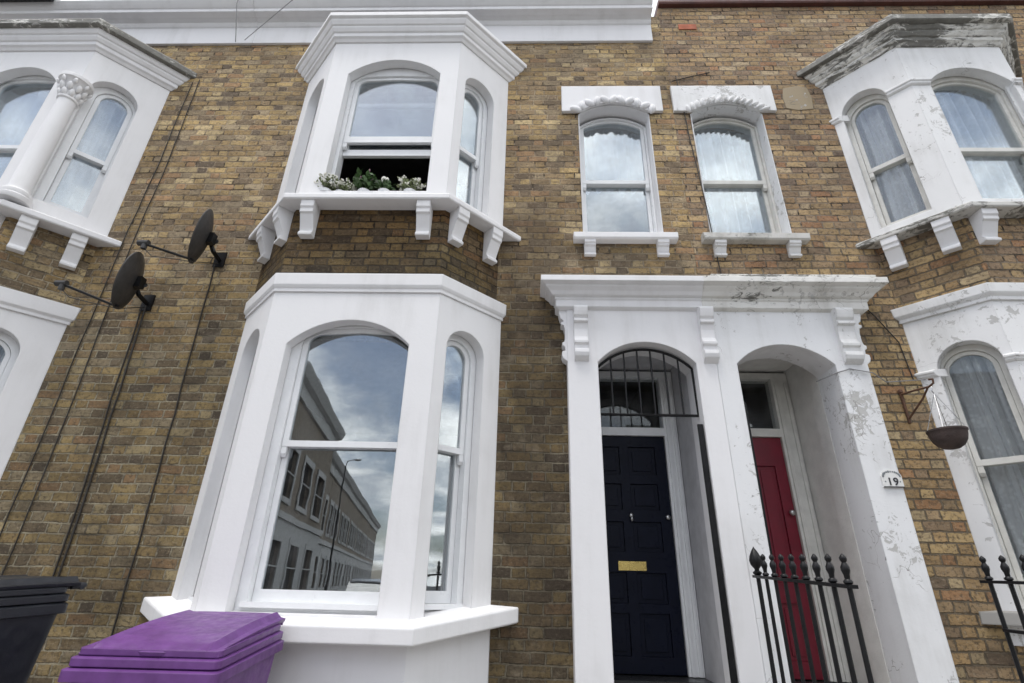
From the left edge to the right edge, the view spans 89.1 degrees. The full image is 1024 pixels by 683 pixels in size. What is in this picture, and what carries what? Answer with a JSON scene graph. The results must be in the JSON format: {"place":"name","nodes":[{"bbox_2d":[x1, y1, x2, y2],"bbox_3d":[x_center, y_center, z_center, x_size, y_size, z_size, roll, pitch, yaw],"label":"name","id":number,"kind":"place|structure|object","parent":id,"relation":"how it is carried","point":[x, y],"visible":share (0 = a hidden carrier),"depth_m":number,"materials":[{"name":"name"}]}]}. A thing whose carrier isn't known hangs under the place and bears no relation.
{"place":"outdoors","nodes":[
{"label":"outdoors","id":0,"kind":"place"},
{"bbox_2d":[651,0,657,16],"label":"sky","id":1,"kind":"structure","parent":0,"point":[654,4],"materials":[{"name":"white"}]},
{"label":"front yard","id":2,"kind":"structure","parent":0,"visible":0},
{"bbox_2d":[0,575,86,682],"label":"wheelie bin","id":3,"kind":"object","parent":2,"relation":"on","point":[31,607],"visible":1,"depth_m":2.67,"materials":[{"name":"grey plastic"}]},
{"bbox_2d":[57,610,285,682],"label":"wheelie bin","id":4,"kind":"object","parent":2,"relation":"on","point":[188,646],"visible":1,"depth_m":2.36,"materials":[{"name":"purple plastic"}]},
{"bbox_2d":[749,547,873,682],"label":"iron railing","id":5,"kind":"object","parent":2,"relation":"on","point":[757,561],"visible":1,"depth_m":2.73,"materials":[{"name":"black metal"}]},
{"bbox_2d":[979,554,1023,682],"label":"iron railing","id":6,"kind":"object","parent":2,"relation":"on","point":[1005,569],"visible":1,"depth_m":2.83,"materials":[{"name":"black metal"}]},
{"bbox_3d":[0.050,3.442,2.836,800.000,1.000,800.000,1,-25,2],"label":"ground","id":7,"kind":"structure","parent":0,"visible":0},
{"bbox_2d":[0,0,256,681],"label":"terraced house","id":8,"kind":"structure","parent":7,"relation":"on","point":[93,93],"depth_m":5.03,"materials":[{"name":"brick"}]},
{"bbox_2d":[0,331,18,392],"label":"sash window","id":9,"kind":"structure","parent":8,"relation":"in","point":[9,348],"depth_m":4.38,"materials":[{"name":"white paint"}]},
{"bbox_2d":[0,75,55,177],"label":"sash window","id":10,"kind":"structure","parent":8,"relation":"in","point":[21,98],"depth_m":5.32,"materials":[{"name":"glass"}]},
{"bbox_2d":[33,87,135,217],"bbox_3d":[-4.301,-1.938,5.335,0.515,1.775,0.260,23,-33,-38],"label":"sash window","id":11,"kind":"structure","parent":8,"relation":"in","point":[73,181],"depth_m":5.29,"materials":[{"name":"glass"}]},
{"bbox_2d":[0,82,192,536],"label":"wall cable","id":12,"kind":"object","parent":8,"relation":"attached to","point":[88,325],"depth_m":4.56,"materials":[{"name":"black rubber"}]},
{"bbox_2d":[52,308,141,575],"bbox_3d":[-3.321,1.216,3.956,0.103,3.361,0.013,1,-25,2],"label":"wall cable","id":13,"kind":"object","parent":8,"relation":"attached to","point":[69,529],"depth_m":4.12,"materials":[{"name":"black rubber"}]},
{"bbox_2d":[1,79,199,574],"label":"wall cable","id":14,"kind":"object","parent":8,"relation":"attached to","point":[91,350],"depth_m":4.40,"materials":[{"name":"black rubber"}]},
{"bbox_2d":[57,305,146,576],"bbox_3d":[-3.286,1.198,3.963,0.107,3.400,0.014,1,-25,2],"label":"wall cable","id":15,"kind":"object","parent":8,"relation":"attached to","point":[90,480],"depth_m":4.11,"materials":[{"name":"black rubber"}]},
{"bbox_2d":[54,252,155,310],"bbox_3d":[-3.462,-0.499,4.494,0.625,0.549,0.514,1,-25,2],"label":"satellite dish","id":16,"kind":"object","parent":8,"relation":"attached to","point":[130,280],"visible":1,"depth_m":4.36,"materials":[{"name":"black metal"}]},
{"bbox_2d":[235,0,237,41],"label":"overhead wire","id":17,"kind":"object","parent":8,"relation":"attached to","point":[236,20],"visible":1,"depth_m":6.13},
{"bbox_2d":[27,0,765,682],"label":"terraced house","id":18,"kind":"structure","parent":7,"relation":"on","point":[459,418],"depth_m":4.38,"materials":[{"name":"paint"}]},
{"bbox_2d":[111,264,214,635],"bbox_3d":[-2.766,1.014,4.036,0.113,3.820,0.013,1,-25,2],"label":"wall cable","id":19,"kind":"object","parent":18,"relation":"attached to","point":[127,579],"depth_m":4.06,"materials":[{"name":"black rubber"}]},
{"bbox_2d":[136,209,227,266],"bbox_3d":[-2.921,-0.912,4.676,0.565,0.551,0.510,1,-25,2],"label":"satellite dish","id":20,"kind":"object","parent":18,"relation":"attached to","point":[203,236],"visible":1,"depth_m":4.54,"materials":[{"name":"black metal"}]},
{"bbox_2d":[188,356,254,601],"bbox_3d":[-2.043,0.836,3.946,0.145,2.160,0.440,23,-32,-38],"label":"sash window","id":21,"kind":"structure","parent":18,"relation":"in","point":[190,598],"depth_m":3.88,"materials":[{"name":"white paint"}]},
{"bbox_2d":[245,0,292,39],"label":"overhead wire","id":22,"kind":"object","parent":18,"relation":"attached to","point":[269,19],"visible":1,"depth_m":6.07,"materials":[{"name":"grey metal"}]},
{"bbox_2d":[295,106,317,192],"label":"sash window","id":23,"kind":"structure","parent":18,"relation":"in","point":[317,106],"depth_m":5.37,"materials":[{"name":"white paint"}]},
{"bbox_2d":[233,325,407,613],"bbox_3d":[-1.227,0.762,3.760,1.078,2.195,0.145,1,-25,2],"label":"sash window","id":24,"kind":"structure","parent":18,"relation":"in","point":[251,595],"depth_m":3.57,"materials":[{"name":"white paint"}]},
{"bbox_2d":[314,172,343,190],"bbox_3d":[-1.665,-1.401,4.687,0.285,0.194,0.213,1,-25,2],"label":"flower pot","id":25,"kind":"object","parent":18,"relation":"on","point":[326,183],"visible":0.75,"depth_m":4.63,"materials":[{"name":"white paint"}]},
{"bbox_2d":[328,178,356,190],"bbox_3d":[-1.526,-1.397,4.704,0.276,0.206,0.187,-8,-27,19],"label":"flower pot","id":26,"kind":"object","parent":18,"relation":"on","point":[347,186],"visible":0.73,"depth_m":4.66,"materials":[{"name":"white paint"}]},
{"bbox_2d":[353,167,378,190],"bbox_3d":[-1.311,-1.431,4.676,0.272,0.255,0.220,1,-25,2],"label":"flower pot","id":27,"kind":"object","parent":18,"relation":"on","point":[367,182],"visible":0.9,"depth_m":4.65,"materials":[{"name":"white paint"}]},
{"bbox_2d":[330,68,438,182],"bbox_3d":[-1.178,-2.041,5.071,1.091,1.805,0.145,1,-25,2],"label":"sash window","id":28,"kind":"structure","parent":18,"relation":"in","point":[389,113],"depth_m":5.16,"materials":[{"name":"glass"}]},
{"bbox_2d":[374,176,396,190],"bbox_3d":[-1.138,-1.388,4.677,0.201,0.186,0.160,7,-26,-13],"label":"flower pot","id":29,"kind":"object","parent":18,"relation":"on","point":[385,185],"visible":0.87,"depth_m":4.64,"materials":[{"name":"white paint"}]},
{"bbox_2d":[396,175,425,190],"bbox_3d":[-0.905,-1.394,4.662,0.284,0.195,0.208,1,-25,2],"label":"flower pot","id":30,"kind":"object","parent":18,"relation":"on","point":[413,186],"visible":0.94,"depth_m":4.63,"materials":[{"name":"white paint"}]},
{"bbox_2d":[424,335,475,611],"bbox_3d":[-0.471,0.854,3.896,0.440,2.160,0.145,23,-33,-38],"label":"sash window","id":31,"kind":"structure","parent":18,"relation":"in","point":[460,355],"depth_m":3.89,"materials":[{"name":"white paint"}]},
{"bbox_2d":[456,84,487,211],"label":"sash window","id":32,"kind":"structure","parent":18,"relation":"in","point":[470,178],"depth_m":5.21,"materials":[{"name":"glass"}]},
{"bbox_2d":[580,118,657,231],"bbox_3d":[1.074,-1.662,5.455,0.731,1.678,0.260,1,-25,2],"label":"sash window","id":33,"kind":"structure","parent":18,"relation":"in","point":[615,161],"depth_m":5.50,"materials":[{"name":"glass"}]},
{"bbox_2d":[602,436,687,675],"bbox_3d":[0.996,1.716,4.393,0.747,1.862,0.084,1,-25,2],"label":"front door","id":34,"kind":"structure","parent":18,"relation":"in","point":[647,627],"depth_m":4.34,"materials":[{"name":"blue paint"}]},
{"bbox_2d":[654,0,1023,682],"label":"terraced house","id":35,"kind":"structure","parent":7,"relation":"on","point":[854,160],"depth_m":4.41,"materials":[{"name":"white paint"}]},
{"bbox_2d":[671,72,709,81],"bbox_3d":[1.980,-2.933,5.767,0.435,0.151,0.012,1,-25,2],"label":"wall cable","id":36,"kind":"object","parent":35,"relation":"attached to","point":[690,76],"depth_m":5.76,"materials":[{"name":"black rubber"}]},
{"bbox_2d":[675,76,721,273],"bbox_3d":[1.853,-1.717,5.199,0.143,2.730,0.010,1,-25,2],"label":"wall cable","id":37,"kind":"object","parent":35,"relation":"attached to","point":[699,179],"depth_m":5.14,"materials":[{"name":"black rubber"}]},
{"bbox_2d":[693,118,781,231],"bbox_3d":[2.263,-1.649,5.418,0.731,1.678,0.260,1,-25,2],"label":"sash window","id":38,"kind":"structure","parent":35,"relation":"in","point":[739,197],"depth_m":5.37,"materials":[{"name":"glass"}]},
{"bbox_2d":[752,438,823,679],"bbox_3d":[2.124,1.721,4.354,0.604,1.872,0.096,1,-25,2],"label":"front door","id":39,"kind":"structure","parent":35,"relation":"in","point":[784,536],"depth_m":4.41,"materials":[{"name":"paint"}]},
{"bbox_2d":[816,368,925,382],"bbox_3d":[2.917,0.287,4.193,0.827,0.068,0.193,1,-25,2],"label":"porch wire","id":40,"kind":"object","parent":35,"relation":"attached to","point":[869,372],"visible":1,"depth_m":4.18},
{"bbox_2d":[846,94,931,227],"bbox_3d":[3.688,-1.783,5.120,0.260,1.730,0.476,23,-32,-38],"label":"sash window","id":41,"kind":"structure","parent":35,"relation":"in","point":[896,190],"depth_m":5.13,"materials":[{"name":"glass"}]},
{"bbox_2d":[867,310,913,379],"bbox_3d":[3.118,-0.033,4.375,0.294,0.763,0.010,1,-25,2],"label":"wall cable","id":42,"kind":"object","parent":35,"relation":"attached to","point":[897,341],"depth_m":4.35,"materials":[{"name":"black rubber"}]},
{"bbox_2d":[880,470,904,487],"bbox_3d":[2.754,0.994,3.771,0.144,0.127,0.018,1,-25,2],"label":"house number plate","id":43,"kind":"object","parent":35,"relation":"attached to","point":[891,478],"visible":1,"depth_m":3.77,"materials":[{"name":"white ceramic"}]},
{"bbox_2d":[897,378,933,423],"bbox_3d":[3.121,0.444,3.979,0.039,0.282,0.350,3,-25,-3],"label":"basket bracket","id":44,"kind":"object","parent":35,"relation":"attached to","point":[901,394],"visible":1,"depth_m":4.05,"materials":[{"name":"metal"}]},
{"bbox_2d":[925,385,968,449],"bbox_3d":[3.119,0.544,3.774,0.244,0.478,0.243,1,-25,2],"label":"hanging basket","id":45,"kind":"object","parent":44,"relation":"hanging from","point":[946,437],"visible":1,"depth_m":3.65,"materials":[{"name":"wicker"}]},
{"bbox_2d":[931,76,1023,197],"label":"sash window","id":46,"kind":"structure","parent":35,"relation":"in","point":[988,131],"depth_m":4.88,"materials":[{"name":"glass"}]},
{"bbox_2d":[940,344,1023,609],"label":"sash window","id":47,"kind":"structure","parent":35,"relation":"in","point":[982,393],"depth_m":3.95,"materials":[{"name":"glass"}]}
]}

